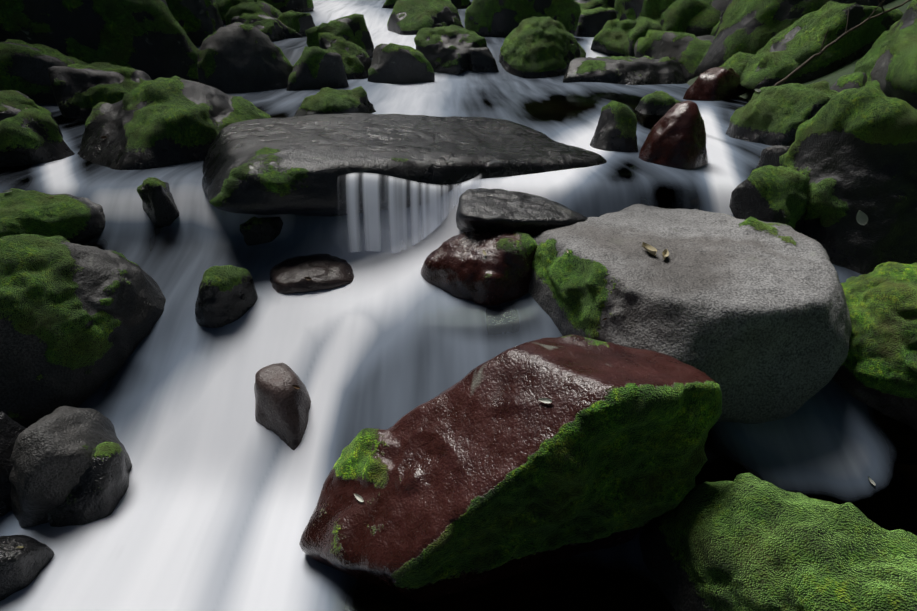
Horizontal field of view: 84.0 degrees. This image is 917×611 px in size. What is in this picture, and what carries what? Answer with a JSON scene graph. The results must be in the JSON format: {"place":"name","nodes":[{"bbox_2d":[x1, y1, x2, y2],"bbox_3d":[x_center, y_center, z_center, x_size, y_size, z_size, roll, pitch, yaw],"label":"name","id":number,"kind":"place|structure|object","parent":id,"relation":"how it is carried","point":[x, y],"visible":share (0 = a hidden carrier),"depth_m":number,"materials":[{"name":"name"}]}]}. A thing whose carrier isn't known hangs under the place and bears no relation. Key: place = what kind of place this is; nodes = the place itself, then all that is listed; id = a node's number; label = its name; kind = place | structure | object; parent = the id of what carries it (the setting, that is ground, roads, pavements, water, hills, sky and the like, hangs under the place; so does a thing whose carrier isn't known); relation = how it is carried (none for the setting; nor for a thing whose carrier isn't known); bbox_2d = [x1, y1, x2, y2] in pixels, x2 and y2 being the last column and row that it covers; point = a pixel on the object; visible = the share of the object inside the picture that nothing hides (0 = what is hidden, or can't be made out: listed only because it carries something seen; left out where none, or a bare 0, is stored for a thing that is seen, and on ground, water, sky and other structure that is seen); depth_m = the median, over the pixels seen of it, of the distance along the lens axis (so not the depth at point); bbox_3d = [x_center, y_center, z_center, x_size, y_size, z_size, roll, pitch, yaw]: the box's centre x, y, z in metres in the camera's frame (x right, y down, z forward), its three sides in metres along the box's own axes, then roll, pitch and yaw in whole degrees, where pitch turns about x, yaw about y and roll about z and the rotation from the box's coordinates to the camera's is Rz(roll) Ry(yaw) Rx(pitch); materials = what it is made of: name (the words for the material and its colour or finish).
{"place":"outdoors","nodes":[
{"label":"outdoors","id":0,"kind":"place"},
{"bbox_2d":[0,0,916,610],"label":"stream water","id":1,"kind":"structure","parent":0,"point":[216,506],"depth_m":1.83,"materials":[{"name":"white liquid"}]},
{"bbox_2d":[0,411,26,516],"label":"rock","id":2,"kind":"object","parent":1,"relation":"on","point":[11,430],"visible":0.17,"depth_m":1.55,"materials":[{"name":"grey stone"}]},
{"bbox_2d":[0,535,53,600],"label":"rock","id":3,"kind":"object","parent":1,"relation":"on","point":[24,566],"visible":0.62,"depth_m":1.34,"materials":[{"name":"grey stone"}]},
{"bbox_2d":[9,406,131,527],"bbox_3d":[-1.217,0.543,1.652,0.375,0.496,0.360,-1,28,-2],"label":"rock","id":4,"kind":"object","parent":1,"relation":"on","point":[51,458],"visible":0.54,"depth_m":1.49,"materials":[{"name":"grey stone"}]},
{"bbox_2d":[48,441,128,526],"bbox_3d":[-1.165,0.587,1.603,0.250,0.328,0.291,-1,28,-2],"label":"rock","id":5,"kind":"object","parent":1,"relation":"on","point":[98,491],"visible":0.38,"depth_m":1.52,"materials":[{"name":"grey stone"}]},
{"bbox_2d":[137,177,178,227],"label":"rock","id":6,"kind":"object","parent":1,"relation":"on","point":[160,209],"visible":0.94,"depth_m":2.37,"materials":[{"name":"grey stone"}]},
{"bbox_2d":[195,265,257,327],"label":"round rock","id":7,"kind":"object","parent":1,"relation":"in","point":[227,294],"visible":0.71,"depth_m":1.96,"materials":[{"name":"grey stone"}]},
{"bbox_2d":[240,216,282,245],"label":"rock","id":8,"kind":"object","parent":1,"relation":"on","point":[254,230],"visible":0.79,"depth_m":2.36,"materials":[{"name":"black stone"}]},
{"bbox_2d":[254,362,310,449],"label":"rock","id":9,"kind":"object","parent":1,"relation":"on","point":[282,405],"visible":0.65,"depth_m":1.71,"materials":[{"name":"grey stone"}]},
{"bbox_2d":[270,254,353,293],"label":"wet rock","id":10,"kind":"object","parent":1,"relation":"on","point":[321,271],"visible":0.81,"depth_m":2.12,"materials":[{"name":"grey stone"}]},
{"bbox_2d":[293,86,375,116],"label":"rock","id":11,"kind":"object","parent":1,"relation":"in","point":[326,100],"visible":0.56,"depth_m":3.98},
{"bbox_2d":[337,173,481,252],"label":"waterfall","id":12,"kind":"structure","parent":1,"relation":"on","point":[397,189],"depth_m":2.23,"materials":[{"name":"white liquid"}]},
{"bbox_2d":[421,230,536,305],"bbox_3d":[0.120,-0.143,2.146,0.528,0.380,0.390,17,33,29],"label":"rock","id":13,"kind":"object","parent":1,"relation":"in","point":[461,266],"visible":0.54,"depth_m":1.99,"materials":[{"name":"brown stone"}]},
{"bbox_2d":[468,47,498,71],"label":"rock","id":14,"kind":"object","parent":1,"relation":"in","point":[481,59],"visible":0.46,"depth_m":7.44,"materials":[{"name":"grey stone"}]},
{"bbox_2d":[299,334,721,602],"bbox_3d":[0.116,0.432,1.476,1.118,0.746,0.672,-1,28,-2],"label":"red boulder","id":15,"kind":"object","parent":1,"relation":"in","point":[491,470],"visible":1,"depth_m":1.27,"materials":[{"name":"red stone"}]},
{"bbox_2d":[354,493,363,501],"bbox_3d":[-0.264,0.509,1.350,0.010,0.010,0.045,-25,37,-38],"label":"leaf","id":16,"kind":"object","parent":15,"relation":"on","point":[359,498],"visible":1,"depth_m":1.35,"materials":[{"name":"beige plant"}]},
{"bbox_2d":[538,398,552,402],"bbox_3d":[0.207,0.227,1.215,0.040,0.014,0.009,19,34,32],"label":"leaf","id":17,"kind":"object","parent":15,"relation":"on","point":[545,400],"visible":1,"depth_m":1.22,"materials":[{"name":"beige plant"}]},
{"bbox_2d":[590,100,637,151],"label":"rock","id":18,"kind":"object","parent":1,"relation":"in","point":[616,128],"visible":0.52,"depth_m":3.01,"materials":[{"name":"grey stone"}]},
{"bbox_2d":[635,91,680,114],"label":"rock","id":19,"kind":"object","parent":1,"relation":"on","point":[658,103],"visible":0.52,"depth_m":4.32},
{"bbox_2d":[639,100,707,169],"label":"rock","id":20,"kind":"object","parent":1,"relation":"in","point":[676,137],"visible":0.54,"depth_m":2.69,"materials":[{"name":"brown stone"}]},
{"bbox_2d":[528,204,851,423],"bbox_3d":[0.901,-0.007,2.007,1.130,0.623,1.058,-17,32,-28],"label":"granite boulder","id":21,"kind":"object","parent":1,"relation":"in","point":[750,316],"visible":0.88,"depth_m":1.64,"materials":[{"name":"grey stone"}]},
{"bbox_2d":[642,242,656,255],"bbox_3d":[0.660,-0.196,1.765,0.030,0.026,0.076,-11,30,-20],"label":"dry leaf","id":22,"kind":"object","parent":21,"relation":"on","point":[652,250],"visible":0.96,"depth_m":1.77,"materials":[{"name":"beige plant"}]},
{"bbox_2d":[662,249,668,259],"bbox_3d":[0.707,-0.175,1.739,0.022,0.022,0.061,13,31,22],"label":"dry leaf","id":23,"kind":"object","parent":21,"relation":"on","point":[665,253],"visible":0.96,"depth_m":1.75,"materials":[{"name":"beige plant"}]},
{"bbox_2d":[755,145,789,168],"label":"rock","id":24,"kind":"object","parent":1,"relation":"in","point":[770,155],"visible":0.12,"depth_m":2.56,"materials":[{"name":"grey stone"}]},
{"bbox_2d":[639,473,916,610],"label":"mossy rock","id":25,"kind":"object","parent":1,"relation":"in","point":[746,542],"visible":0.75,"depth_m":1.11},
{"bbox_2d":[832,262,916,430],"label":"rock","id":26,"kind":"object","parent":1,"relation":"in","point":[877,369],"visible":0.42,"depth_m":1.72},
{"bbox_2d":[687,0,911,100],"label":"ground","id":27,"kind":"structure","parent":0,"point":[832,78],"depth_m":4.46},
{"bbox_2d":[0,90,62,137],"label":"rock","id":28,"kind":"object","parent":27,"relation":"on","point":[13,103],"visible":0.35,"depth_m":3.26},
{"bbox_2d":[0,108,74,166],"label":"rock","id":29,"kind":"object","parent":27,"relation":"on","point":[30,136],"visible":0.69,"depth_m":2.74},
{"bbox_2d":[0,39,88,103],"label":"rock","id":30,"kind":"object","parent":27,"relation":"on","point":[24,66],"visible":0.42,"depth_m":4.83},
{"bbox_2d":[0,188,105,243],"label":"flat rock","id":31,"kind":"object","parent":27,"relation":"on","point":[70,218],"visible":0.54,"depth_m":2.29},
{"bbox_2d":[0,233,165,427],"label":"rock","id":32,"kind":"object","parent":27,"relation":"on","point":[78,322],"visible":0.79,"depth_m":1.76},
{"bbox_2d":[0,0,198,81],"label":"mossy boulder","id":33,"kind":"object","parent":27,"relation":"on","point":[151,39],"visible":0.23,"depth_m":5.86,"materials":[{"name":"green plant"}]},
{"bbox_2d":[48,62,151,118],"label":"rock","id":34,"kind":"object","parent":27,"relation":"on","point":[80,91],"visible":0.4,"depth_m":4.11,"materials":[{"name":"grey stone"}]},
{"bbox_2d":[77,76,270,169],"bbox_3d":[-1.658,-0.896,3.168,1.284,0.971,0.811,-19,33,-32],"label":"mossy boulder","id":35,"kind":"object","parent":27,"relation":"on","point":[160,122],"visible":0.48,"depth_m":2.85,"materials":[{"name":"green plant"}]},
{"bbox_2d":[166,0,223,45],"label":"rock","id":36,"kind":"object","parent":27,"relation":"on","point":[199,21],"visible":0.23,"depth_m":8.61,"materials":[{"name":"black stone"}]},
{"bbox_2d":[216,0,253,23],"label":"rock","id":37,"kind":"object","parent":27,"relation":"on","point":[223,6],"visible":0.1,"depth_m":12.26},
{"bbox_2d":[197,22,293,93],"bbox_3d":[-2.535,-2.704,6.253,1.248,1.357,1.210,-19,34,-32],"label":"rock","id":38,"kind":"object","parent":27,"relation":"on","point":[237,57],"visible":0.44,"depth_m":5.77,"materials":[{"name":"grey stone"}]},
{"bbox_2d":[224,2,280,25],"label":"rock","id":39,"kind":"object","parent":27,"relation":"on","point":[240,9],"visible":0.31,"depth_m":10.61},
{"bbox_2d":[231,12,303,38],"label":"rock","id":40,"kind":"object","parent":27,"relation":"on","point":[246,18],"visible":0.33,"depth_m":9.45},
{"bbox_2d":[250,19,286,41],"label":"rock","id":41,"kind":"object","parent":27,"relation":"on","point":[272,29],"visible":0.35,"depth_m":9.21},
{"bbox_2d":[257,0,281,13],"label":"rock","id":42,"kind":"object","parent":27,"relation":"on","point":[277,10],"visible":0.1,"depth_m":12.12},
{"bbox_2d":[254,0,313,12],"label":"rock","id":43,"kind":"object","parent":27,"relation":"on","point":[283,6],"visible":0.21,"depth_m":13.62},
{"bbox_2d":[278,10,314,35],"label":"rock","id":44,"kind":"object","parent":27,"relation":"on","point":[300,23],"visible":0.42,"depth_m":9.97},
{"bbox_2d":[286,46,348,90],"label":"rock","id":45,"kind":"object","parent":27,"relation":"on","point":[315,67],"visible":0.6,"depth_m":5.80,"materials":[{"name":"grey stone"}]},
{"bbox_2d":[305,13,373,57],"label":"rock","id":46,"kind":"object","parent":27,"relation":"on","point":[352,28],"visible":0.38,"depth_m":7.70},
{"bbox_2d":[318,32,371,79],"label":"rock","id":47,"kind":"object","parent":27,"relation":"on","point":[356,60],"visible":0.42,"depth_m":7.05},
{"bbox_2d":[368,43,434,83],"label":"rock","id":48,"kind":"object","parent":27,"relation":"on","point":[392,63],"visible":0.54,"depth_m":6.72,"materials":[{"name":"grey stone"}]},
{"bbox_2d":[202,113,606,216],"bbox_3d":[-0.322,-0.817,2.965,2.175,0.466,1.472,-12,30,-21],"label":"rock slab","id":49,"kind":"object","parent":27,"relation":"on","point":[301,165],"visible":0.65,"depth_m":2.41,"materials":[{"name":"grey stone"}]},
{"bbox_2d":[387,0,463,34],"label":"rock","id":50,"kind":"object","parent":27,"relation":"on","point":[410,17],"visible":0.52,"depth_m":11.02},
{"bbox_2d":[382,0,470,8],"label":"rock","id":51,"kind":"object","parent":27,"relation":"on","point":[459,4],"visible":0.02,"depth_m":14.71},
{"bbox_2d":[414,25,487,74],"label":"rock","id":52,"kind":"object","parent":27,"relation":"on","point":[443,49],"visible":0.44,"depth_m":7.51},
{"bbox_2d":[456,188,587,235],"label":"wedge rock","id":53,"kind":"object","parent":27,"relation":"on","point":[482,209],"visible":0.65,"depth_m":2.07,"materials":[{"name":"grey stone"}]},
{"bbox_2d":[464,0,580,37],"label":"rock","id":54,"kind":"object","parent":27,"relation":"on","point":[495,18],"visible":0.31,"depth_m":9.64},
{"bbox_2d":[499,16,585,78],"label":"rock","id":55,"kind":"object","parent":27,"relation":"on","point":[533,47],"visible":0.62,"depth_m":7.40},
{"bbox_2d":[574,0,614,8],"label":"rock","id":56,"kind":"object","parent":27,"relation":"on","point":[588,4],"depth_m":11.44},
{"bbox_2d":[574,7,616,36],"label":"rock","id":57,"kind":"object","parent":27,"relation":"on","point":[591,22],"visible":0.29,"depth_m":10.15,"materials":[{"name":"black stone"}]},
{"bbox_2d":[591,19,637,56],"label":"rock","id":58,"kind":"object","parent":27,"relation":"on","point":[610,38],"visible":0.4,"depth_m":8.10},
{"bbox_2d":[563,55,689,84],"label":"rock","id":59,"kind":"object","parent":27,"relation":"on","point":[643,70],"visible":0.48,"depth_m":6.59,"materials":[{"name":"grey stone"}]},
{"bbox_2d":[627,16,662,56],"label":"rock","id":60,"kind":"object","parent":27,"relation":"on","point":[643,26],"visible":0.31,"depth_m":7.87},
{"bbox_2d":[614,0,730,36],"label":"rock","id":61,"kind":"object","parent":27,"relation":"on","point":[705,21],"visible":0.19,"depth_m":8.03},
{"bbox_2d":[634,30,711,78],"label":"rock","id":62,"kind":"object","parent":27,"relation":"on","point":[686,51],"visible":0.31,"depth_m":6.87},
{"bbox_2d":[659,0,709,32],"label":"rock","id":63,"kind":"object","parent":27,"relation":"on","point":[677,15],"visible":0.17,"depth_m":7.84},
{"bbox_2d":[697,35,714,42],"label":"rock","id":64,"kind":"object","parent":27,"relation":"on","point":[708,37],"visible":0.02,"depth_m":7.03,"materials":[{"name":"grey stone"}]},
{"bbox_2d":[683,67,739,100],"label":"rock","id":65,"kind":"object","parent":27,"relation":"on","point":[717,84],"visible":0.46,"depth_m":5.00,"materials":[{"name":"brown stone"}]},
{"bbox_2d":[710,0,735,35],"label":"branch","id":66,"kind":"object","parent":27,"relation":"on","point":[715,29],"visible":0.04,"depth_m":7.08,"materials":[{"name":"green plant"}]},
{"bbox_2d":[719,52,754,94],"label":"rock","id":67,"kind":"object","parent":27,"relation":"on","point":[737,62],"visible":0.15,"depth_m":5.26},
{"bbox_2d":[729,165,809,233],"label":"rock","id":68,"kind":"object","parent":27,"relation":"on","point":[771,193],"visible":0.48,"depth_m":2.30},
{"bbox_2d":[759,51,802,85],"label":"rock","id":69,"kind":"object","parent":27,"relation":"on","point":[768,60],"visible":0.15,"depth_m":4.68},
{"bbox_2d":[725,80,838,145],"bbox_3d":[2.222,-1.108,3.369,0.670,0.702,0.982,-22,35,-36],"label":"rock","id":70,"kind":"object","parent":27,"relation":"on","point":[774,115],"visible":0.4,"depth_m":3.22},
{"bbox_2d":[694,0,893,76],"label":"rock","id":71,"kind":"object","parent":27,"relation":"on","point":[751,26],"visible":0.33,"depth_m":5.76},
{"bbox_2d":[740,1,903,92],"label":"rock","id":72,"kind":"object","parent":27,"relation":"on","point":[800,40],"visible":0.58,"depth_m":4.46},
{"bbox_2d":[774,0,911,85],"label":"fallen branch","id":73,"kind":"object","parent":72,"relation":"on","point":[791,74],"visible":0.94,"depth_m":4.09,"materials":[{"name":"brown wood"}]},
{"bbox_2d":[779,84,916,274],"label":"rock","id":74,"kind":"object","parent":27,"relation":"on","point":[851,152],"visible":0.5,"depth_m":2.20,"materials":[{"name":"grey stone"}]},
{"bbox_2d":[856,210,867,224],"bbox_3d":[1.752,-0.380,2.209,0.010,0.059,0.046,-22,35,-35],"label":"pale leaf","id":75,"kind":"object","parent":74,"relation":"on","point":[861,218],"visible":1,"depth_m":2.21,"materials":[{"name":"grey plant"}]},
{"bbox_2d":[830,71,866,91],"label":"rock","id":76,"kind":"object","parent":27,"relation":"on","point":[857,80],"visible":0.17,"depth_m":3.44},
{"bbox_2d":[854,0,916,87],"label":"rock","id":77,"kind":"object","parent":27,"relation":"on","point":[865,64],"visible":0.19,"depth_m":3.45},
{"bbox_2d":[870,23,916,108],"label":"rock","id":78,"kind":"object","parent":27,"relation":"on","point":[893,73],"visible":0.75,"depth_m":3.05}
]}

